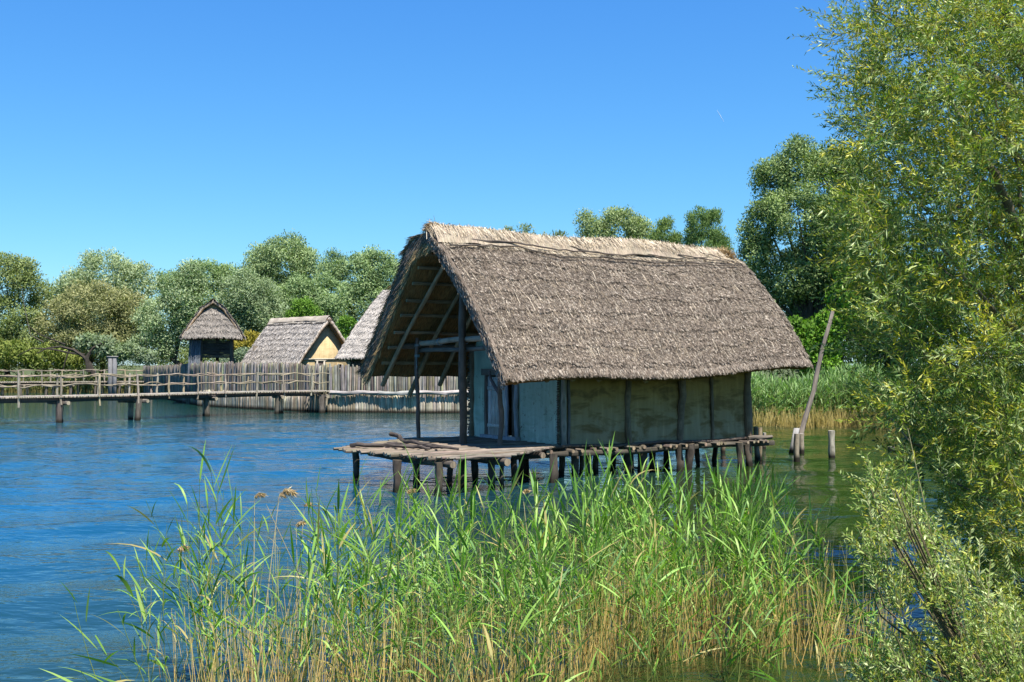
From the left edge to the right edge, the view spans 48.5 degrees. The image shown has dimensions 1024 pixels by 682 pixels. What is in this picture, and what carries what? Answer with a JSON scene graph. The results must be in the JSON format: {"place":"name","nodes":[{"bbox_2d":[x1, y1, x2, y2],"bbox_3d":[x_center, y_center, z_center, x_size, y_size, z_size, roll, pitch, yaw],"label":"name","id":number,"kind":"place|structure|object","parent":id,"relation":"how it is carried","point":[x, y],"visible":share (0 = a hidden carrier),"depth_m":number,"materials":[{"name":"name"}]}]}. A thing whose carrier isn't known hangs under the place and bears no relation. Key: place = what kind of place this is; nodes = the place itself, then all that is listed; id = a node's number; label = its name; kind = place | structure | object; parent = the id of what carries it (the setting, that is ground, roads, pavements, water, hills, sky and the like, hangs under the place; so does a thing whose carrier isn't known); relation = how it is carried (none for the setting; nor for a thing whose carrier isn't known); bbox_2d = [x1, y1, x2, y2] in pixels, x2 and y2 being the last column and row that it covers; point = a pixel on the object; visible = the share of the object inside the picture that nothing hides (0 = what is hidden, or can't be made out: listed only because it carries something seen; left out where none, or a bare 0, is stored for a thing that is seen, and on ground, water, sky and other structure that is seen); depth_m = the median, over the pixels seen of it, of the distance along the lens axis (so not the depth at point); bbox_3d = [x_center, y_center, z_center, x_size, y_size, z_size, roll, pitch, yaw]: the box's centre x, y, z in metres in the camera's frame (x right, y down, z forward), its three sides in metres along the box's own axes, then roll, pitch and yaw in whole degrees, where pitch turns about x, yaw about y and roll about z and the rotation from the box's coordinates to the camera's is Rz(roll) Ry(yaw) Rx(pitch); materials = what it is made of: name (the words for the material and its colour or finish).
{"place":"outdoors","nodes":[
{"label":"outdoors","id":0,"kind":"place"},
{"bbox_2d":[0,365,961,422],"bbox_3d":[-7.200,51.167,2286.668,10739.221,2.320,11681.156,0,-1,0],"label":"ground","id":1,"kind":"structure","parent":0,"point":[141,372],"depth_m":301.75,"materials":[{"name":"green plant"}]},
{"bbox_2d":[0,251,56,374],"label":"willow tree","id":2,"kind":"object","parent":1,"relation":"on","point":[25,278],"visible":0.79,"depth_m":123.35,"materials":[{"name":"green plant"}]},
{"bbox_2d":[0,337,85,377],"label":"round shrub","id":3,"kind":"object","parent":1,"relation":"on","point":[28,359],"visible":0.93,"depth_m":119.88,"materials":[{"name":"green plant"}]},
{"bbox_2d":[0,372,142,392],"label":"reed bank","id":4,"kind":"structure","parent":1,"relation":"on","point":[87,388],"depth_m":118.62,"materials":[{"name":"green plant"}]},
{"bbox_2d":[17,291,160,373],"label":"old willow","id":5,"kind":"object","parent":1,"relation":"on","point":[98,345],"visible":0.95,"depth_m":117.16,"materials":[{"name":"green plant"}]},
{"bbox_2d":[31,276,148,374],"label":"willow tree","id":6,"kind":"object","parent":1,"relation":"on","point":[70,323],"visible":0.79,"depth_m":122.15,"materials":[{"name":"green plant"}]},
{"bbox_2d":[46,246,166,373],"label":"willow tree","id":7,"kind":"object","parent":1,"relation":"on","point":[127,277],"visible":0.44,"depth_m":132.67,"materials":[{"name":"green plant"}]},
{"bbox_2d":[126,256,213,365],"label":"willow tree","id":8,"kind":"object","parent":1,"relation":"on","point":[154,334],"visible":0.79,"depth_m":119.80,"materials":[{"name":"green plant"}]},
{"bbox_2d":[0,309,359,378],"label":"undergrowth","id":9,"kind":"object","parent":1,"relation":"on","point":[183,352],"visible":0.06,"depth_m":133.04,"materials":[{"name":"green plant"}]},
{"bbox_2d":[150,257,239,359],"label":"willow tree","id":10,"kind":"object","parent":1,"relation":"on","point":[216,271],"visible":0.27,"depth_m":140.98,"materials":[{"name":"green plant"}]},
{"bbox_2d":[219,346,250,363],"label":"round shrub","id":11,"kind":"object","parent":1,"relation":"on","point":[239,353],"visible":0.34,"depth_m":115.09,"materials":[{"name":"green plant"}]},
{"bbox_2d":[234,330,260,350],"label":"round shrub","id":12,"kind":"object","parent":1,"relation":"on","point":[251,338],"visible":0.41,"depth_m":118.31,"materials":[{"name":"yellow plant"}]},
{"bbox_2d":[210,266,288,334],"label":"willow tree","id":13,"kind":"object","parent":1,"relation":"on","point":[253,298],"visible":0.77,"depth_m":120.55,"materials":[{"name":"green plant"}]},
{"bbox_2d":[238,228,325,298],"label":"willow tree","id":14,"kind":"object","parent":1,"relation":"on","point":[292,251],"visible":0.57,"depth_m":136.40,"materials":[{"name":"green plant"}]},
{"bbox_2d":[282,295,325,317],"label":"round shrub","id":15,"kind":"object","parent":1,"relation":"on","point":[307,307],"visible":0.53,"depth_m":111.61,"materials":[{"name":"green plant"}]},
{"bbox_2d":[265,268,352,329],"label":"willow tree","id":16,"kind":"object","parent":1,"relation":"on","point":[319,293],"visible":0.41,"depth_m":125.17,"materials":[{"name":"green plant"}]},
{"bbox_2d":[335,315,357,339],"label":"round shrub","id":17,"kind":"object","parent":1,"relation":"on","point":[347,321],"visible":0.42,"depth_m":104.63,"materials":[{"name":"green plant"}]},
{"bbox_2d":[313,244,399,320],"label":"willow tree","id":18,"kind":"object","parent":1,"relation":"on","point":[368,287],"visible":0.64,"depth_m":131.84,"materials":[{"name":"green plant"}]},
{"bbox_2d":[502,222,568,236],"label":"tree","id":19,"kind":"object","parent":1,"relation":"on","point":[524,227],"visible":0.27,"depth_m":95.97,"materials":[{"name":"green plant"}]},
{"bbox_2d":[573,204,656,239],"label":"willow tree","id":20,"kind":"object","parent":1,"relation":"on","point":[634,225],"visible":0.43,"depth_m":91.43,"materials":[{"name":"green plant"}]},
{"bbox_2d":[646,215,684,244],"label":"poplar tree","id":21,"kind":"object","parent":1,"relation":"on","point":[660,232],"visible":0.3,"depth_m":89.70,"materials":[{"name":"green plant"}]},
{"bbox_2d":[680,204,734,251],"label":"poplar tree","id":22,"kind":"object","parent":1,"relation":"on","point":[709,234],"visible":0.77,"depth_m":87.55,"materials":[{"name":"green plant"}]},
{"bbox_2d":[733,132,907,383],"bbox_3d":[17.437,-3.956,63.951,10.076,15.558,6.367,0,-1,0],"label":"oak tree","id":23,"kind":"object","parent":1,"relation":"on","point":[774,210],"visible":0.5,"depth_m":63.19,"materials":[{"name":"green plant"}]},
{"bbox_2d":[787,257,863,382],"bbox_3d":[15.887,-0.093,58.923,4.902,8.715,2.770,0,-1,0],"label":"round shrub","id":24,"kind":"object","parent":1,"relation":"on","point":[803,330],"visible":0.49,"depth_m":58.29,"materials":[{"name":"green plant"}]},
{"bbox_2d":[795,249,960,381],"bbox_3d":[19.374,-0.538,59.895,9.030,8.879,5.236,0,-1,0],"label":"dark shrub","id":25,"kind":"object","parent":1,"relation":"on","point":[884,364],"visible":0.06,"depth_m":59.30,"materials":[{"name":"green plant"}]},
{"bbox_2d":[735,246,1023,384],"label":"thicket","id":26,"kind":"object","parent":1,"relation":"on","point":[786,375],"depth_m":73.39,"materials":[{"name":"green plant"}]},
{"bbox_2d":[751,359,1020,441],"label":"reed bank","id":27,"kind":"structure","parent":1,"relation":"on","point":[783,404],"depth_m":53.79,"materials":[{"name":"green plant"}]},
{"bbox_2d":[778,0,1023,640],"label":"willow tree","id":28,"kind":"object","parent":1,"relation":"on","point":[969,145],"visible":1,"depth_m":12.09,"materials":[{"name":"green plant"}]},
{"bbox_2d":[0,392,1023,681],"bbox_3d":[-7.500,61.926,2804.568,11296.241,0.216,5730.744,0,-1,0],"label":"lake","id":29,"kind":"structure","parent":0,"point":[78,480],"depth_m":21.68,"materials":[{"name":"liquid"}]},
{"bbox_2d":[0,369,143,395],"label":"railing","id":30,"kind":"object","parent":29,"relation":"in","point":[54,382],"visible":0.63,"depth_m":104.84,"materials":[{"name":"wood"}]},
{"bbox_2d":[107,356,118,393],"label":"gate post","id":31,"kind":"object","parent":30,"relation":"on","point":[112,364],"visible":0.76,"depth_m":105.34,"materials":[{"name":"grey wood"}]},
{"bbox_2d":[42,669,130,681],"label":"reed","id":32,"kind":"object","parent":29,"relation":"in","point":[64,678],"visible":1,"depth_m":8.19,"materials":[{"name":"green plant"}]},
{"bbox_2d":[62,583,120,681],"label":"reed","id":33,"kind":"object","parent":29,"relation":"in","point":[107,658],"visible":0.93,"depth_m":9.16,"materials":[{"name":"green plant"}]},
{"bbox_2d":[72,635,150,681],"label":"reed","id":34,"kind":"object","parent":29,"relation":"in","point":[99,660],"visible":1,"depth_m":8.45,"materials":[{"name":"green plant"}]},
{"bbox_2d":[94,609,161,681],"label":"reed","id":35,"kind":"object","parent":29,"relation":"in","point":[133,650],"visible":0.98,"depth_m":8.96,"materials":[{"name":"green plant"}]},
{"bbox_2d":[105,551,188,681],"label":"reed","id":36,"kind":"object","parent":29,"relation":"in","point":[124,581],"visible":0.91,"depth_m":9.24,"materials":[{"name":"green plant"}]},
{"bbox_2d":[0,372,329,422],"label":"walkway","id":37,"kind":"structure","parent":29,"relation":"in","point":[60,401],"depth_m":61.25,"materials":[{"name":"brown wood"}]},
{"bbox_2d":[113,501,220,680],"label":"reed","id":38,"kind":"object","parent":29,"relation":"in","point":[173,575],"visible":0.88,"depth_m":9.56,"materials":[{"name":"green plant"}]},
{"bbox_2d":[143,362,200,404],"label":"palisade fence","id":39,"kind":"object","parent":29,"relation":"in","point":[172,369],"visible":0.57,"depth_m":92.98,"materials":[{"name":"grey wood"}]},
{"bbox_2d":[172,507,220,681],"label":"reed","id":40,"kind":"object","parent":29,"relation":"in","point":[200,593],"visible":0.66,"depth_m":9.66,"materials":[{"name":"green plant"}]},
{"bbox_2d":[176,543,237,681],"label":"dry reed","id":41,"kind":"object","parent":29,"relation":"in","point":[182,548],"visible":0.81,"depth_m":9.35,"materials":[{"name":"beige plant"}]},
{"bbox_2d":[179,298,245,403],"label":"watchtower","id":42,"kind":"structure","parent":29,"relation":"in","point":[212,329],"depth_m":84.43,"materials":[{"name":"plant"}]},
{"bbox_2d":[189,446,264,681],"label":"reed","id":43,"kind":"object","parent":29,"relation":"in","point":[207,464],"visible":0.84,"depth_m":9.67,"materials":[{"name":"green plant"}]},
{"bbox_2d":[198,361,328,411],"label":"palisade fence","id":44,"kind":"object","parent":29,"relation":"in","point":[303,403],"visible":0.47,"depth_m":74.05,"materials":[{"name":"grey wood"}]},
{"bbox_2d":[257,487,299,673],"bbox_3d":[-2.015,2.295,9.649,0.421,2.117,0.165,0,-1,0],"label":"dry reed","id":45,"kind":"object","parent":29,"relation":"in","point":[290,491],"visible":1,"depth_m":9.66,"materials":[{"name":"brown plant"}]},
{"bbox_2d":[242,315,347,390],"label":"gabled house","id":46,"kind":"structure","parent":29,"relation":"in","point":[311,340],"depth_m":87.27,"materials":[{"name":"plant"}]},
{"bbox_2d":[315,360,325,365],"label":"door","id":47,"kind":"structure","parent":46,"relation":"in","point":[320,362],"depth_m":86.35,"materials":[{"name":"brown wood"}]},
{"bbox_2d":[291,519,306,681],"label":"dry reed","id":48,"kind":"object","parent":29,"relation":"in","point":[301,523],"visible":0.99,"depth_m":9.74,"materials":[{"name":"beige plant"}]},
{"bbox_2d":[295,501,311,681],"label":"dry reed","id":49,"kind":"object","parent":29,"relation":"in","point":[305,505],"visible":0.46,"depth_m":9.84,"materials":[{"name":"beige plant"}]},
{"bbox_2d":[267,506,345,681],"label":"dry reed","id":50,"kind":"object","parent":29,"relation":"in","point":[307,593],"visible":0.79,"depth_m":9.48,"materials":[{"name":"beige plant"}]},
{"bbox_2d":[307,562,370,680],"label":"dry reed","id":51,"kind":"object","parent":29,"relation":"in","point":[343,627],"visible":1,"depth_m":9.27,"materials":[{"name":"beige plant"}]},
{"bbox_2d":[334,290,458,396],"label":"hipped house","id":52,"kind":"structure","parent":29,"relation":"in","point":[352,350],"depth_m":78.46,"materials":[{"name":"plant"}]},
{"bbox_2d":[327,363,469,412],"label":"palisade fence","id":53,"kind":"object","parent":29,"relation":"in","point":[395,398],"visible":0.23,"depth_m":68.90,"materials":[{"name":"grey wood"}]},
{"bbox_2d":[407,484,420,677],"bbox_3d":[-0.844,2.300,9.847,0.142,2.115,0.088,-1,-1,25],"label":"dry reed","id":54,"kind":"object","parent":29,"relation":"in","point":[409,491],"visible":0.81,"depth_m":9.85,"materials":[{"name":"beige plant"}]},
{"bbox_2d":[102,432,920,681],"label":"reed bed","id":55,"kind":"object","parent":29,"relation":"in","point":[747,517],"visible":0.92,"depth_m":10.31,"materials":[{"name":"green plant"}]},
{"bbox_2d":[522,489,541,681],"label":"dry reed","id":56,"kind":"object","parent":29,"relation":"in","point":[525,491],"visible":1,"depth_m":9.75,"materials":[{"name":"beige plant"}]},
{"bbox_2d":[333,218,812,496],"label":"pile dwelling","id":57,"kind":"structure","parent":29,"relation":"in","point":[552,348],"depth_m":30.81,"materials":[{"name":"plant"}]},
{"bbox_2d":[350,442,429,449],"bbox_3d":[-2.908,2.572,27.950,2.316,0.149,0.634,-1,-1,24],"label":"fallen branch","id":58,"kind":"object","parent":57,"relation":"on","point":[361,444],"visible":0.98,"depth_m":27.92,"materials":[{"name":"brown wood"}]},
{"bbox_2d":[389,432,442,445],"bbox_3d":[-2.399,2.503,28.863,0.450,0.270,2.963,1,-1,-28],"label":"fallen branch","id":59,"kind":"object","parent":57,"relation":"on","point":[398,436],"visible":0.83,"depth_m":29.00,"materials":[{"name":"brown wood"}]},
{"bbox_2d":[387,442,458,449],"bbox_3d":[-2.077,2.563,27.861,2.214,0.138,0.642,-1,-1,36],"label":"fallen branch","id":60,"kind":"object","parent":57,"relation":"on","point":[431,446],"visible":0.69,"depth_m":27.45,"materials":[{"name":"brown wood"}]},
{"bbox_2d":[487,377,505,435],"bbox_3d":[-0.424,1.839,31.775,0.071,1.680,0.936,1,-1,-33],"label":"door","id":61,"kind":"structure","parent":57,"relation":"in","point":[493,410],"depth_m":31.88,"materials":[{"name":"grey wood"}]},
{"bbox_2d":[789,428,799,452],"bbox_3d":[9.350,3.446,37.818,0.468,1.100,0.121,0,-1,-21],"label":"mooring post","id":62,"kind":"object","parent":29,"relation":"in","point":[795,430],"visible":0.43,"depth_m":37.81,"materials":[{"name":"wood"}]},
{"bbox_2d":[793,434,799,461],"bbox_3d":[8.624,3.668,34.455,0.199,1.727,0.200,0,-1,0],"label":"mooring post","id":63,"kind":"object","parent":29,"relation":"in","point":[796,443],"visible":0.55,"depth_m":34.39,"materials":[{"name":"grey wood"}]},
{"bbox_2d":[799,433,803,453],"bbox_3d":[9.547,3.826,37.526,0.194,1.543,0.184,-1,-2,38],"label":"mooring post","id":64,"kind":"object","parent":29,"relation":"in","point":[801,446],"visible":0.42,"depth_m":37.46,"materials":[{"name":"grey wood"}]},
{"bbox_2d":[799,311,833,433],"bbox_3d":[10.052,1.648,38.129,1.850,5.363,0.243,1,-1,-26],"label":"leaning pole","id":65,"kind":"object","parent":29,"relation":"in","point":[811,397],"visible":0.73,"depth_m":38.16,"materials":[{"name":"grey wood"}]},
{"bbox_2d":[828,430,834,457],"bbox_3d":[9.908,3.662,35.258,0.224,1.772,0.232,0,-1,0],"label":"mooring post","id":66,"kind":"object","parent":29,"relation":"in","point":[831,443],"visible":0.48,"depth_m":35.19,"materials":[{"name":"grey wood"}]},
{"bbox_2d":[817,451,1023,681],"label":"willow shrub","id":67,"kind":"object","parent":29,"relation":"in","point":[966,652],"visible":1,"depth_m":7.30,"materials":[{"name":"green plant"}]},
{"bbox_2d":[908,430,956,673],"bbox_3d":[3.225,1.995,8.543,0.481,2.670,0.046,0,-1,0],"label":"dry reed","id":68,"kind":"object","parent":29,"relation":"in","point":[921,490],"visible":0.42,"depth_m":8.56,"materials":[{"name":"brown plant"}]},
{"bbox_2d":[0,0,1023,364],"label":"sky","id":69,"kind":"structure","parent":0,"point":[162,133],"materials":[{"name":"blue"}]}
]}

